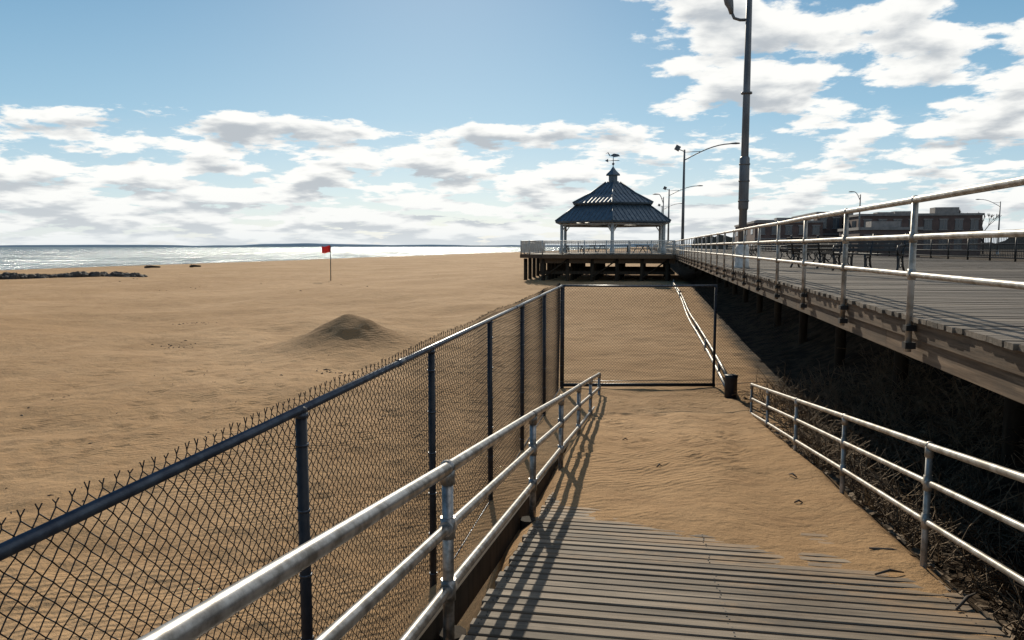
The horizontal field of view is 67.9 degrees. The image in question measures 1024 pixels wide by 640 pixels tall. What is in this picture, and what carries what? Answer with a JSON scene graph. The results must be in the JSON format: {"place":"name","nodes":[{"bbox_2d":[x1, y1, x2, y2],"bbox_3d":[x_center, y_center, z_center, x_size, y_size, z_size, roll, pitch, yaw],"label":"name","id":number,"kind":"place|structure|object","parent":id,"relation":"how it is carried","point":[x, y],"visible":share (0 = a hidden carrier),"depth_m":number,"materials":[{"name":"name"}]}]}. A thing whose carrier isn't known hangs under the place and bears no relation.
{"place":"outdoors","nodes":[
{"label":"outdoors","id":0,"kind":"place"},
{"bbox_2d":[0,247,626,269],"bbox_3d":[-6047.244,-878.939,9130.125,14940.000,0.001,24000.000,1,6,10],"label":"sea","id":1,"kind":"structure","parent":0,"point":[16,258],"depth_m":472.27,"materials":[{"name":"liquid"}]},
{"bbox_2d":[0,243,690,246],"bbox_3d":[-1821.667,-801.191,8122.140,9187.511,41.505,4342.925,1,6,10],"label":"distant hills","id":2,"kind":"structure","parent":0,"point":[308,245],"depth_m":8628.71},
{"bbox_2d":[0,247,1023,639],"bbox_3d":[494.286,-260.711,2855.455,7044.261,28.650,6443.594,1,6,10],"label":"sand beach","id":3,"kind":"structure","parent":0,"point":[96,353],"depth_m":14.95,"materials":[{"name":"beige sand"}]},
{"bbox_2d":[0,271,147,278],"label":"rock groin","id":4,"kind":"object","parent":3,"relation":"on","point":[7,275],"visible":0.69,"depth_m":93.42,"materials":[{"name":"grey stone"}]},
{"bbox_2d":[144,265,159,267],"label":"driftwood log","id":5,"kind":"object","parent":3,"relation":"on","point":[149,266],"visible":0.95,"depth_m":145.67,"materials":[{"name":"brown wood"}]},
{"bbox_2d":[5,278,495,606],"bbox_3d":[-27.989,-2.127,57.938,69.750,1.134,95.712,1,6,10],"label":"driftwood debris","id":6,"kind":"object","parent":3,"relation":"on","point":[236,401],"visible":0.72,"depth_m":21.12,"materials":[{"name":"brown wood"}]},
{"bbox_2d":[0,283,562,639],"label":"chain link fence","id":7,"kind":"object","parent":3,"relation":"on","point":[14,544],"visible":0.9,"depth_m":5.50,"materials":[{"name":"metal"}]},
{"bbox_2d":[322,245,330,280],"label":"beach flag","id":8,"kind":"object","parent":3,"relation":"on","point":[326,249],"visible":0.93,"depth_m":83.90,"materials":[{"name":"fabric"}]},
{"bbox_2d":[520,253,675,281],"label":"gazebo platform","id":9,"kind":"structure","parent":3,"relation":"on","point":[573,265],"depth_m":63.44,"materials":[{"name":"wood"}]},
{"bbox_2d":[555,153,670,253],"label":"gazebo","id":10,"kind":"object","parent":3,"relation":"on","point":[612,204],"visible":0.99,"depth_m":66.38,"materials":[{"name":"blue metal"}]},
{"bbox_2d":[564,245,586,253],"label":"picnic table","id":11,"kind":"object","parent":10,"relation":"on","point":[566,248],"visible":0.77,"depth_m":67.80,"materials":[{"name":"grey wood"}]},
{"bbox_2d":[520,240,674,253],"bbox_3d":[8.298,-6.827,71.286,13.020,1.150,17.954,1,6,10],"label":"platform railing","id":12,"kind":"object","parent":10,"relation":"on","point":[536,246],"visible":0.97,"depth_m":63.18,"materials":[{"name":"grey metal"}]},
{"bbox_2d":[587,245,609,251],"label":"picnic table","id":13,"kind":"object","parent":10,"relation":"on","point":[597,248],"visible":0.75,"depth_m":71.01,"materials":[{"name":"grey wood"}]},
{"bbox_2d":[610,245,630,253],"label":"picnic table","id":14,"kind":"object","parent":10,"relation":"on","point":[623,248],"visible":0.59,"depth_m":68.60,"materials":[{"name":"grey wood"}]},
{"bbox_2d":[631,245,654,251],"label":"picnic table","id":15,"kind":"object","parent":10,"relation":"on","point":[642,247],"visible":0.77,"depth_m":71.29,"materials":[{"name":"grey wood"}]},
{"bbox_2d":[562,383,714,386],"bbox_3d":[3.272,1.683,19.731,3.992,0.090,0.086,0,6,0],"label":"fence bottom pipe","id":16,"kind":"object","parent":3,"relation":"on","point":[646,384],"visible":1,"depth_m":19.70,"materials":[{"name":"metal"}]},
{"bbox_2d":[562,284,717,387],"bbox_3d":[3.281,0.586,19.690,4.017,3.058,0.116,0,6,0],"label":"chain link fence","id":17,"kind":"object","parent":3,"relation":"on","point":[715,311],"visible":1,"depth_m":19.65,"materials":[{"name":"metal"}]},
{"bbox_2d":[672,279,727,387],"bbox_3d":[8.722,-0.472,37.895,0.192,1.553,39.001,1,6,10],"label":"pipe railing","id":18,"kind":"object","parent":3,"relation":"on","point":[720,364],"visible":0.68,"depth_m":26.42,"materials":[{"name":"metal"}]},
{"bbox_2d":[416,443,1010,639],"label":"wooden ramp","id":19,"kind":"structure","parent":3,"relation":"on","point":[603,580],"depth_m":5.23,"materials":[{"name":"grey wood"}]},
{"bbox_2d":[136,372,600,639],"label":"metal railing","id":20,"kind":"object","parent":19,"relation":"attached to","point":[197,621],"visible":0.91,"depth_m":3.60,"materials":[{"name":"metal"}]},
{"bbox_2d":[750,383,1023,585],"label":"metal railing","id":21,"kind":"object","parent":19,"relation":"attached to","point":[929,484],"visible":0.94,"depth_m":5.87,"materials":[{"name":"metal"}]},
{"bbox_2d":[724,374,737,398],"bbox_3d":[5.328,1.761,18.513,0.340,0.880,0.331,1,6,10],"label":"dark bollard","id":22,"kind":"object","parent":3,"relation":"on","point":[730,388],"visible":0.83,"depth_m":18.38,"materials":[{"name":"metal"}]},
{"bbox_2d":[716,312,791,386],"bbox_3d":[6.368,0.786,19.924,2.138,2.002,0.081,-1,6,-11],"label":"chain link fence","id":23,"kind":"object","parent":3,"relation":"on","point":[755,347],"visible":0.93,"depth_m":19.95,"materials":[{"name":"metal"}]},
{"bbox_2d":[622,438,977,610],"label":"driftwood sticks","id":24,"kind":"object","parent":3,"relation":"on","point":[964,600],"visible":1,"depth_m":5.74,"materials":[{"name":"brown wood"}]},
{"bbox_2d":[652,248,1023,468],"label":"boardwalk","id":25,"kind":"structure","parent":3,"relation":"on","point":[973,333],"depth_m":10.32,"materials":[{"name":"grey wood"}]},
{"bbox_2d":[653,194,663,247],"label":"street lamp","id":26,"kind":"object","parent":25,"relation":"attached to","point":[663,204],"visible":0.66,"depth_m":95.16,"materials":[{"name":"metal"}]},
{"bbox_2d":[663,185,702,241],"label":"street lamp","id":27,"kind":"object","parent":25,"relation":"on","point":[664,188],"visible":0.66,"depth_m":100.82,"materials":[{"name":"metal"}]},
{"bbox_2d":[674,142,739,253],"bbox_3d":[15.764,-9.836,61.923,5.182,8.945,0.475,1,6,14],"label":"street lamp","id":28,"kind":"object","parent":25,"relation":"on","point":[677,147],"visible":0.8,"depth_m":62.17,"materials":[{"name":"metal"}]},
{"bbox_2d":[724,0,751,267],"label":"street lamp","id":29,"kind":"object","parent":25,"relation":"on","point":[744,181],"visible":0.91,"depth_m":22.84,"materials":[{"name":"metal"}]},
{"bbox_2d":[749,244,757,255],"bbox_3d":[16.941,-5.029,53.668,0.794,1.011,1.900,0,6,0],"label":"park bench","id":30,"kind":"object","parent":25,"relation":"on","point":[751,249],"visible":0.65,"depth_m":53.63,"materials":[{"name":"brown wood"}]},
{"bbox_2d":[780,243,814,258],"bbox_3d":[14.564,-3.603,38.942,0.794,1.011,1.900,-2,6,-20],"label":"park bench","id":31,"kind":"object","parent":25,"relation":"on","point":[794,247],"visible":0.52,"depth_m":39.21,"materials":[{"name":"brown wood"}]},
{"bbox_2d":[787,235,853,267],"bbox_3d":[9.370,-2.060,23.000,1.900,1.011,0.794,5,7,42],"label":"park bench","id":32,"kind":"object","parent":25,"relation":"on","point":[818,249],"visible":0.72,"depth_m":22.91,"materials":[{"name":"brown wood"}]},
{"bbox_2d":[807,243,838,261],"bbox_3d":[12.888,-2.896,31.638,0.794,1.011,1.900,0,6,0],"label":"park bench","id":33,"kind":"object","parent":25,"relation":"on","point":[815,256],"visible":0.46,"depth_m":31.61,"materials":[{"name":"brown wood"}]},
{"bbox_2d":[655,176,1023,351],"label":"boardwalk railing","id":34,"kind":"object","parent":25,"relation":"attached to","point":[913,237],"visible":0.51,"depth_m":8.04,"materials":[{"name":"silver metal"}]},
{"bbox_2d":[828,233,909,270],"bbox_3d":[9.501,-1.792,20.238,1.900,1.011,0.794,5,7,42],"label":"park bench","id":35,"kind":"object","parent":25,"relation":"on","point":[871,249],"visible":0.86,"depth_m":20.29,"materials":[{"name":"brown wood"}]},
{"bbox_2d":[728,237,1023,261],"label":"boardwalk railing","id":36,"kind":"object","parent":25,"relation":"on","point":[926,245],"visible":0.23,"depth_m":38.17,"materials":[{"name":"grey metal"}]},
{"bbox_2d":[849,191,860,226],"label":"street lamp","id":37,"kind":"object","parent":3,"relation":"on","point":[859,206],"visible":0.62,"depth_m":104.30,"materials":[{"name":"metal"}]},
{"bbox_2d":[692,235,1023,249],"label":"distant treeline","id":38,"kind":"object","parent":3,"relation":"on","point":[721,240],"visible":0.05,"depth_m":322.52,"materials":[{"name":"green plant"}]},
{"bbox_2d":[731,341,1023,639],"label":"dry brush","id":39,"kind":"object","parent":3,"relation":"on","point":[893,445],"visible":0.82,"depth_m":11.79,"materials":[{"name":"brown plant"}]},
{"bbox_2d":[740,369,1023,639],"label":"leaf litter","id":40,"kind":"object","parent":3,"relation":"on","point":[987,614],"visible":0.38,"depth_m":8.73,"materials":[{"name":"brown plant"}]},
{"bbox_2d":[975,199,1000,253],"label":"street lamp","id":41,"kind":"object","parent":3,"relation":"on","point":[998,221],"visible":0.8,"depth_m":124.21,"materials":[{"name":"metal"}]},
{"bbox_2d":[0,0,1023,245],"label":"sky","id":42,"kind":"structure","parent":0,"point":[123,122],"materials":[{"name":"blue"}]},
{"bbox_2d":[735,223,822,252],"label":"walls","id":43,"kind":"structure","parent":0,"point":[768,232],"depth_m":129.44,"materials":[{"name":"brown brick"}]},
{"bbox_2d":[736,226,819,249],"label":"windows","id":44,"kind":"structure","parent":43,"relation":"attached to","point":[815,230],"depth_m":129.03,"materials":[{"name":"black glass"}]},
{"bbox_2d":[734,220,824,238],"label":"cornice and bands","id":45,"kind":"structure","parent":43,"relation":"on","point":[812,221],"depth_m":129.20,"materials":[{"name":"stone"}]},
{"bbox_2d":[755,218,794,220],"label":"rooftop units","id":46,"kind":"object","parent":45,"relation":"on","point":[779,219],"visible":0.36,"depth_m":131.25,"materials":[{"name":"metal"}]},
{"bbox_2d":[757,225,820,250],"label":"window frames","id":47,"kind":"structure","parent":43,"relation":"attached to","point":[788,232],"depth_m":128.90,"materials":[{"name":"metal"}]},
{"bbox_2d":[798,214,842,247],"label":"walls","id":48,"kind":"structure","parent":0,"point":[829,229],"depth_m":133.43,"materials":[{"name":"brown brick"}]},
{"bbox_2d":[791,212,838,234],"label":"cornice and bands","id":49,"kind":"structure","parent":48,"relation":"on","point":[813,213],"depth_m":137.06,"materials":[{"name":"stone"}]},
{"bbox_2d":[811,218,838,247],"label":"windows","id":50,"kind":"structure","parent":48,"relation":"attached to","point":[835,225],"depth_m":133.25,"materials":[{"name":"black glass"}]},
{"bbox_2d":[823,217,839,228],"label":"window frames","id":51,"kind":"structure","parent":48,"relation":"attached to","point":[836,222],"depth_m":133.18,"materials":[{"name":"metal"}]},
{"bbox_2d":[839,230,920,257],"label":"walls","id":52,"kind":"structure","parent":0,"point":[869,232],"depth_m":93.11,"materials":[{"name":"brown brick"}]},
{"bbox_2d":[837,227,923,231],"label":"cornice and bands","id":53,"kind":"structure","parent":52,"relation":"attached to","point":[881,228],"depth_m":92.83,"materials":[{"name":"stone"}]},
{"bbox_2d":[866,221,900,226],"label":"rooftop units","id":54,"kind":"object","parent":53,"relation":"on","point":[883,224],"visible":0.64,"depth_m":95.85,"materials":[{"name":"metal"}]},
{"bbox_2d":[842,215,982,254],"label":"walls","id":55,"kind":"structure","parent":0,"point":[950,223],"depth_m":121.33,"materials":[{"name":"brown brick"}]},
{"bbox_2d":[842,220,978,248],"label":"windows","id":56,"kind":"structure","parent":55,"relation":"attached to","point":[957,225],"depth_m":121.08,"materials":[{"name":"black glass"}]},
{"bbox_2d":[843,213,984,217],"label":"cornice and bands","id":57,"kind":"structure","parent":55,"relation":"on","point":[920,214],"depth_m":121.33,"materials":[{"name":"stone"}]},
{"bbox_2d":[843,207,958,215],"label":"rooftop units","id":58,"kind":"object","parent":57,"relation":"on","point":[944,210],"visible":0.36,"depth_m":128.42,"materials":[{"name":"metal"}]},
{"bbox_2d":[863,218,979,249],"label":"window frames","id":59,"kind":"structure","parent":55,"relation":"attached to","point":[959,219],"depth_m":120.95,"materials":[{"name":"metal"}]},
{"bbox_2d":[981,214,1001,253],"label":"bare tree","id":60,"kind":"object","parent":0,"point":[991,216],"visible":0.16,"depth_m":135.45,"materials":[{"name":"brown plant"}]}
]}

